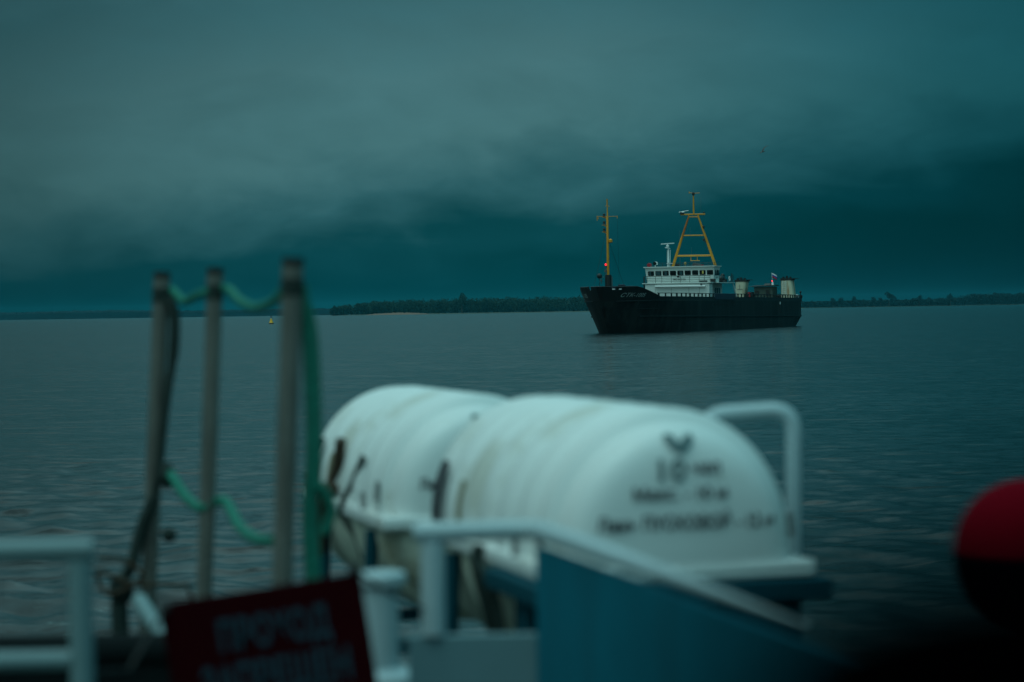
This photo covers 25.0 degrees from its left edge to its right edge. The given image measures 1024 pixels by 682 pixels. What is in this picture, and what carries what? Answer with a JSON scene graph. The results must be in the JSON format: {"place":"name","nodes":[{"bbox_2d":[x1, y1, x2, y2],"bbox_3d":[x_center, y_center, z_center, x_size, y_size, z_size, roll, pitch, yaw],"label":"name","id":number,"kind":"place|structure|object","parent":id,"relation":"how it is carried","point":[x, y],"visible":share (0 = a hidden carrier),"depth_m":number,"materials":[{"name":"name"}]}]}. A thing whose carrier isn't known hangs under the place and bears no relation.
{"place":"outdoors","nodes":[
{"label":"outdoors","id":0,"kind":"place"},
{"bbox_2d":[369,312,425,314],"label":"sand beach","id":1,"kind":"structure","parent":0,"point":[402,313],"depth_m":3492.43,"materials":[{"name":"beige sand"}]},
{"bbox_2d":[330,311,589,315],"bbox_3d":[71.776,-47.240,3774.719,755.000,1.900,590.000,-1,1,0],"label":"shoreline","id":2,"kind":"structure","parent":0,"point":[492,312],"depth_m":3510.46,"materials":[{"name":"soil"}]},
{"bbox_2d":[458,293,466,307],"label":"conifer tree","id":3,"kind":"object","parent":2,"relation":"on","point":[463,301],"visible":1,"depth_m":3535.43,"materials":[{"name":"green plant"}]},
{"bbox_2d":[329,293,780,315],"bbox_3d":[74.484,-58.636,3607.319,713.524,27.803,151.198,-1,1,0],"label":"island woodland","id":4,"kind":"object","parent":2,"relation":"on","point":[510,304],"visible":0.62,"depth_m":3553.54,"materials":[{"name":"green plant"}]},
{"bbox_2d":[0,305,1023,666],"bbox_3d":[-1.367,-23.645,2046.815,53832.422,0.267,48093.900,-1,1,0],"label":"water","id":5,"kind":"structure","parent":0,"point":[908,415],"depth_m":76.77,"materials":[{"name":"grey liquid"}]},
{"bbox_2d":[0,300,1022,319],"bbox_3d":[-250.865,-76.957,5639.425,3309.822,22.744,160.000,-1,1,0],"label":"woodland","id":6,"kind":"object","parent":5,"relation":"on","point":[89,314],"visible":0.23,"depth_m":5563.40,"materials":[{"name":"green plant"}]},
{"bbox_2d":[580,192,801,333],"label":"cargo ship","id":7,"kind":"object","parent":5,"relation":"on","point":[674,297],"visible":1,"depth_m":313.08,"materials":[{"name":"black paint"}]},
{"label":"boat hull","id":8,"kind":"structure","parent":5,"relation":"in","visible":0},
{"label":"boat deck","id":9,"kind":"structure","parent":8,"relation":"on","visible":0},
{"bbox_2d":[0,538,94,681],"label":"pipe railing","id":10,"kind":"object","parent":9,"relation":"on","point":[77,658],"visible":1,"depth_m":4.49,"materials":[{"name":"white metal"}]},
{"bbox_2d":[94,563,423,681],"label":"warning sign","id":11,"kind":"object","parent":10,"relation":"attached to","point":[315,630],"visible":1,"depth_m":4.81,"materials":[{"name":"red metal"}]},
{"bbox_2d":[0,633,170,681],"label":"bulwark","id":12,"kind":"object","parent":9,"relation":"on","point":[115,651],"depth_m":5.83,"materials":[{"name":"black metal"}]},
{"bbox_2d":[132,593,162,633],"bbox_3d":[-0.897,0.846,6.093,0.097,0.311,0.512,-1,1,-35],"label":"slanting pipe","id":13,"kind":"object","parent":12,"relation":"attached to","point":[145,609],"visible":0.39,"depth_m":6.22,"materials":[{"name":"white metal"}]},
{"bbox_2d":[95,555,192,598],"bbox_3d":[-1.094,1.034,6.914,0.301,0.787,0.014,-1,1,0],"label":"loose rope","id":14,"kind":"object","parent":9,"relation":"on","point":[137,582],"visible":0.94,"depth_m":6.90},
{"bbox_2d":[139,272,170,633],"bbox_3d":[-1.097,0.608,7.008,0.147,1.638,0.055,-1,1,0],"label":"stanchion","id":15,"kind":"object","parent":9,"relation":"on","point":[159,336],"visible":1,"depth_m":6.98,"materials":[{"name":"metal"}]},
{"bbox_2d":[109,295,179,633],"bbox_3d":[-1.107,0.435,6.953,0.227,1.145,0.082,-1,1,-5],"label":"dark rope","id":16,"kind":"object","parent":15,"relation":"attached to","point":[119,610],"visible":0.92,"depth_m":6.96,"materials":[{"name":"black fabric"}]},
{"bbox_2d":[196,267,223,597],"bbox_3d":[-0.877,0.609,6.608,0.130,1.639,0.052,-1,1,0],"label":"stanchion","id":17,"kind":"object","parent":9,"relation":"on","point":[210,410],"visible":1,"depth_m":6.58,"materials":[{"name":"metal"}]},
{"bbox_2d":[166,470,273,546],"bbox_3d":[-0.777,0.452,6.329,0.108,0.142,1.462,-1,1,-19],"label":"handrope","id":18,"kind":"object","parent":17,"relation":"hanging from","point":[241,528],"visible":1,"depth_m":6.49,"materials":[{"name":"green fabric"}]},
{"bbox_2d":[169,284,280,311],"bbox_3d":[-0.758,-0.120,6.303,0.100,0.084,1.464,-1,1,-19],"label":"handrope","id":19,"kind":"object","parent":17,"relation":"hanging from","point":[236,297],"visible":0.98,"depth_m":6.41,"materials":[{"name":"green fabric"}]},
{"bbox_2d":[272,257,303,585],"bbox_3d":[-0.558,0.617,5.608,0.132,1.640,0.057,-1,1,0],"label":"stanchion","id":20,"kind":"object","parent":9,"relation":"on","point":[292,287],"visible":0.88,"depth_m":5.58,"materials":[{"name":"metal"}]},
{"bbox_2d":[301,284,336,580],"bbox_3d":[-0.475,0.436,5.645,0.095,1.152,0.048,-1,1,-16],"label":"rope bundle","id":21,"kind":"object","parent":20,"relation":"hanging from","point":[315,488],"visible":0.84,"depth_m":5.63,"materials":[{"name":"green fabric"}]},
{"bbox_2d":[321,530,420,653],"bbox_3d":[-0.234,0.999,7.851,0.764,0.807,1.080,-1,1,-16],"label":"raft cradle","id":22,"kind":"object","parent":9,"relation":"on","point":[371,563],"visible":0.15,"depth_m":7.40,"materials":[{"name":"metal"}]},
{"bbox_2d":[302,386,508,619],"bbox_3d":[-0.262,0.527,7.921,0.678,0.726,1.390,-1,1,-16],"label":"raft canister","id":23,"kind":"object","parent":22,"relation":"on","point":[401,439],"visible":0.37,"depth_m":7.35,"materials":[{"name":"white plastic"}]},
{"bbox_2d":[303,437,345,555],"bbox_3d":[-0.679,0.712,8.140,0.080,0.762,0.463,-1,1,-21],"label":"lashing rope","id":24,"kind":"object","parent":23,"relation":"attached to","point":[337,462],"visible":0.27,"depth_m":7.97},
{"bbox_2d":[339,455,365,558],"bbox_3d":[-0.519,0.553,7.706,0.058,0.354,0.193,-1,1,-30],"label":"painter line","id":25,"kind":"object","parent":23,"relation":"attached to","point":[345,496],"visible":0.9,"depth_m":7.72,"materials":[{"name":"fabric"}]},
{"bbox_2d":[360,569,408,681],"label":"bollard","id":26,"kind":"object","parent":9,"relation":"on","point":[382,610],"visible":0.69,"depth_m":5.17,"materials":[{"name":"white metal"}]},
{"bbox_2d":[445,553,536,633],"bbox_3d":[0.260,1.003,6.161,0.764,0.827,1.080,-1,1,-16],"label":"raft cradle","id":27,"kind":"object","parent":9,"relation":"on","point":[528,621],"visible":0.22,"depth_m":6.42,"materials":[{"name":"metal"}]},
{"bbox_2d":[418,395,806,632],"bbox_3d":[0.231,0.521,6.231,0.678,0.726,1.390,-1,1,-16],"label":"raft canister","id":28,"kind":"object","parent":27,"relation":"on","point":[695,494],"visible":0.72,"depth_m":5.63,"materials":[{"name":"white plastic"}]},
{"bbox_2d":[470,543,506,632],"bbox_3d":[-0.029,0.786,6.001,0.086,0.506,0.215,-1,1,-24],"label":"lashing strap","id":29,"kind":"object","parent":28,"relation":"hanging from","point":[490,603],"visible":0.62,"depth_m":6.04,"materials":[{"name":"fabric"}]},
{"bbox_2d":[408,548,733,681],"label":"coaming","id":30,"kind":"object","parent":9,"relation":"on","point":[595,623],"visible":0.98,"depth_m":4.62,"materials":[{"name":"paint"}]},
{"bbox_2d":[413,520,745,635],"bbox_3d":[0.231,0.517,4.328,0.265,0.247,1.641,-1,1,-24],"label":"bent railing","id":31,"kind":"object","parent":30,"relation":"on","point":[431,537],"visible":0.98,"depth_m":4.98,"materials":[{"name":"white metal"}]},
{"bbox_2d":[484,567,771,632],"bbox_3d":[0.360,1.000,5.800,0.740,0.839,0.530,-1,1,-16],"label":"raft pedestal","id":32,"kind":"object","parent":9,"relation":"on","point":[518,588],"visible":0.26,"depth_m":5.60,"materials":[{"name":"metal"}]},
{"bbox_2d":[705,402,801,554],"bbox_3d":[0.645,0.789,6.311,0.308,1.240,0.043,-1,1,0],"label":"grab rail","id":33,"kind":"object","parent":9,"relation":"on","point":[787,416],"visible":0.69,"depth_m":6.29,"materials":[{"name":"white metal"}]},
{"bbox_2d":[698,508,1023,681],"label":"covered gear","id":34,"kind":"object","parent":9,"relation":"on","point":[939,600],"visible":1,"depth_m":0.23,"materials":[{"name":"black fabric"}]},
{"bbox_2d":[0,0,1023,312],"label":"sky","id":35,"kind":"structure","parent":0,"point":[401,150],"materials":[{"name":"grey"}]},
{"bbox_2d":[805,304,1023,307],"bbox_3d":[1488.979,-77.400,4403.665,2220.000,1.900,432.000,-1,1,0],"label":"shore ground","id":36,"kind":"structure","parent":0,"point":[905,306],"depth_m":4187.68,"materials":[{"name":"soil"}]},
{"bbox_2d":[884,292,896,300],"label":"broad tree","id":37,"kind":"object","parent":36,"relation":"on","point":[890,296],"visible":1,"depth_m":4200.93,"materials":[{"name":"green plant"}]},
{"bbox_2d":[801,292,1023,307],"bbox_3d":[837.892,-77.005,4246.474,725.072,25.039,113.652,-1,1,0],"label":"woodland","id":38,"kind":"object","parent":36,"relation":"on","point":[994,298],"visible":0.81,"depth_m":4213.20,"materials":[{"name":"green plant"}]},
{"bbox_2d":[947,293,953,304],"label":"shore tree","id":39,"kind":"object","parent":36,"relation":"on","point":[950,297],"visible":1,"depth_m":4204.97,"materials":[{"name":"green plant"}]}
]}

